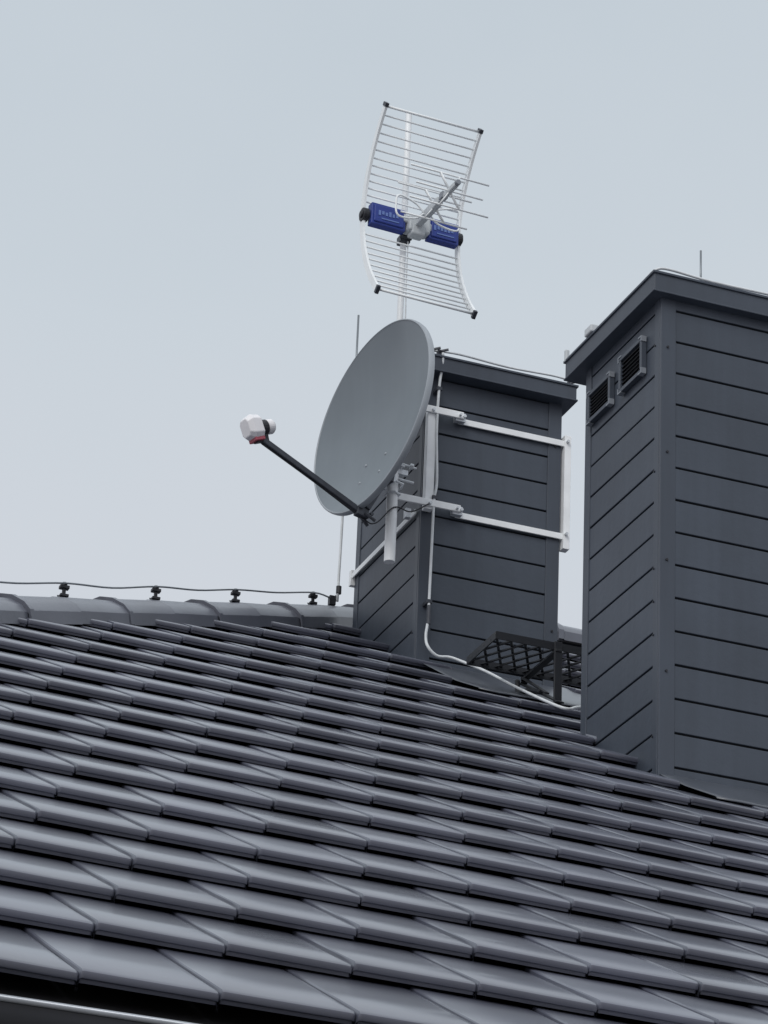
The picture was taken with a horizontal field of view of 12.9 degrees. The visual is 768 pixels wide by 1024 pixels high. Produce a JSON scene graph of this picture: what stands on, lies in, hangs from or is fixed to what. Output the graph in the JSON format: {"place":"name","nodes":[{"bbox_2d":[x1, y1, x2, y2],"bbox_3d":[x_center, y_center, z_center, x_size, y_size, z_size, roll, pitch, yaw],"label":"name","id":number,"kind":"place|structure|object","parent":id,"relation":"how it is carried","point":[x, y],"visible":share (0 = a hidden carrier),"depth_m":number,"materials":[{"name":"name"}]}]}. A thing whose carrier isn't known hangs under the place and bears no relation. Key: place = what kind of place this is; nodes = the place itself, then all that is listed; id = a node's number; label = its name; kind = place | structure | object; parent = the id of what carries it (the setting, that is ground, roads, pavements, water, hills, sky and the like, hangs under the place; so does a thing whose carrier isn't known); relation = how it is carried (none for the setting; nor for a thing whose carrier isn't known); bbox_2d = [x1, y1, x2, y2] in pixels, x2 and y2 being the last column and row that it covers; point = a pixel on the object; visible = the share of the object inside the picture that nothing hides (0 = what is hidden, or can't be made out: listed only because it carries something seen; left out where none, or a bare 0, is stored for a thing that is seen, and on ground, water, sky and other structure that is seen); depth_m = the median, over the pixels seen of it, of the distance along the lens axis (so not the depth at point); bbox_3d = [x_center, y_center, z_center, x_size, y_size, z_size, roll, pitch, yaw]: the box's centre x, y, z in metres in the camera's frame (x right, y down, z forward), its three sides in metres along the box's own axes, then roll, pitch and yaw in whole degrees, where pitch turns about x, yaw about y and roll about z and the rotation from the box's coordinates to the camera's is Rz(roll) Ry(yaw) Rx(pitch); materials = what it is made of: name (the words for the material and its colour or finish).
{"place":"outdoors","nodes":[
{"label":"outdoors","id":0,"kind":"place"},
{"bbox_2d":[0,0,767,628],"label":"sky","id":1,"kind":"structure","parent":0,"point":[182,181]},
{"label":"eave boards","id":2,"kind":"object","parent":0,"visible":0},
{"bbox_2d":[0,1001,150,1023],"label":"gutter","id":3,"kind":"object","parent":2,"relation":"attached to","point":[13,1013],"depth_m":6.64,"materials":[{"name":"metal"}]},
{"bbox_2d":[0,994,196,1023],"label":"gutter rim","id":4,"kind":"object","parent":3,"relation":"attached to","point":[78,1009],"depth_m":6.66,"materials":[{"name":"grey metal"}]},
{"bbox_2d":[0,631,767,1023],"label":"roof deck","id":5,"kind":"structure","parent":2,"relation":"on","point":[112,999],"depth_m":10.01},
{"bbox_2d":[0,593,353,632],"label":"hip caps","id":6,"kind":"object","parent":5,"relation":"on","point":[80,611],"visible":0.62,"depth_m":14.43,"materials":[{"name":"tile"}]},
{"bbox_2d":[0,250,767,605],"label":"lightning conductor","id":7,"kind":"object","parent":6,"relation":"on","point":[236,592],"visible":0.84,"depth_m":15.07,"materials":[{"name":"metal"}]},
{"bbox_2d":[4,623,349,633],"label":"side roof tiles","id":8,"kind":"object","parent":5,"relation":"on","point":[214,628],"visible":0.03,"depth_m":14.86,"materials":[{"name":"ceramic"}]},
{"bbox_2d":[0,618,767,1023],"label":"front roof tiles","id":9,"kind":"object","parent":5,"relation":"on","point":[162,972],"visible":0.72,"depth_m":9.40,"materials":[{"name":"ceramic"}]},
{"bbox_2d":[262,241,580,710],"bbox_3d":[0.289,-0.168,15.154,1.541,2.627,0.725,-4,-26,14],"label":"antenna cable","id":10,"kind":"object","parent":9,"relation":"on","point":[437,390],"visible":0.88,"depth_m":15.25,"materials":[{"name":"plastic"}]},
{"bbox_2d":[423,663,580,706],"bbox_3d":[0.681,0.791,14.953,0.875,0.422,0.756,12,-27,-18],"label":"flashing","id":11,"kind":"object","parent":9,"relation":"on","point":[482,681],"visible":0.52,"depth_m":14.94,"materials":[{"name":"grey metal"}]},
{"bbox_2d":[466,631,581,704],"bbox_3d":[0.960,0.824,14.706,1.211,0.293,0.462,12,-27,-18],"label":"roof walkway grate","id":12,"kind":"object","parent":9,"relation":"on","point":[558,678],"visible":0.46,"depth_m":14.58,"materials":[{"name":"metal"}]},
{"bbox_2d":[563,269,767,796],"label":"chimney","id":13,"kind":"object","parent":9,"relation":"on","point":[669,371],"visible":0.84,"depth_m":13.49,"materials":[{"name":"grey wood"}]},
{"bbox_2d":[660,774,767,808],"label":"flashing","id":14,"kind":"object","parent":9,"relation":"on","point":[742,795],"visible":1,"depth_m":12.72,"materials":[{"name":"grey metal"}]},
{"bbox_2d":[352,354,578,687],"bbox_3d":[0.324,0.350,15.889,0.809,1.875,0.994,12,-27,-18],"label":"chimney","id":15,"kind":"object","parent":5,"relation":"on","point":[487,581],"visible":0.59,"depth_m":15.64,"materials":[{"name":"grey wood"}]},
{"bbox_2d":[349,113,570,587],"bbox_3d":[0.311,-0.593,16.260,0.933,2.365,0.964,12,-27,-18],"label":"mast bracket","id":16,"kind":"object","parent":15,"relation":"attached to","point":[392,529],"visible":0.84,"depth_m":15.67,"materials":[{"name":"metal"}]},
{"bbox_2d":[240,319,434,526],"bbox_3d":[-0.206,-0.414,15.444,0.854,1.020,0.798,2,-25,1],"label":"satellite dish","id":17,"kind":"object","parent":16,"relation":"attached to","point":[374,416],"visible":1,"depth_m":15.50,"materials":[{"name":"paint"}]},
{"bbox_2d":[359,101,488,318],"bbox_3d":[0.206,-1.417,15.770,0.534,1.030,0.553,12,-27,-18],"label":"television antenna","id":18,"kind":"object","parent":16,"relation":"attached to","point":[423,225],"visible":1,"depth_m":15.88,"materials":[{"name":"metal"}]},
{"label":"back roof tiles","id":19,"kind":"object","parent":5,"relation":"attached to","visible":0},
{"bbox_2d":[557,623,581,646],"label":"ridge caps","id":20,"kind":"object","parent":19,"relation":"on","point":[567,633],"visible":0.06,"depth_m":18.09,"materials":[{"name":"tile"}]}
]}

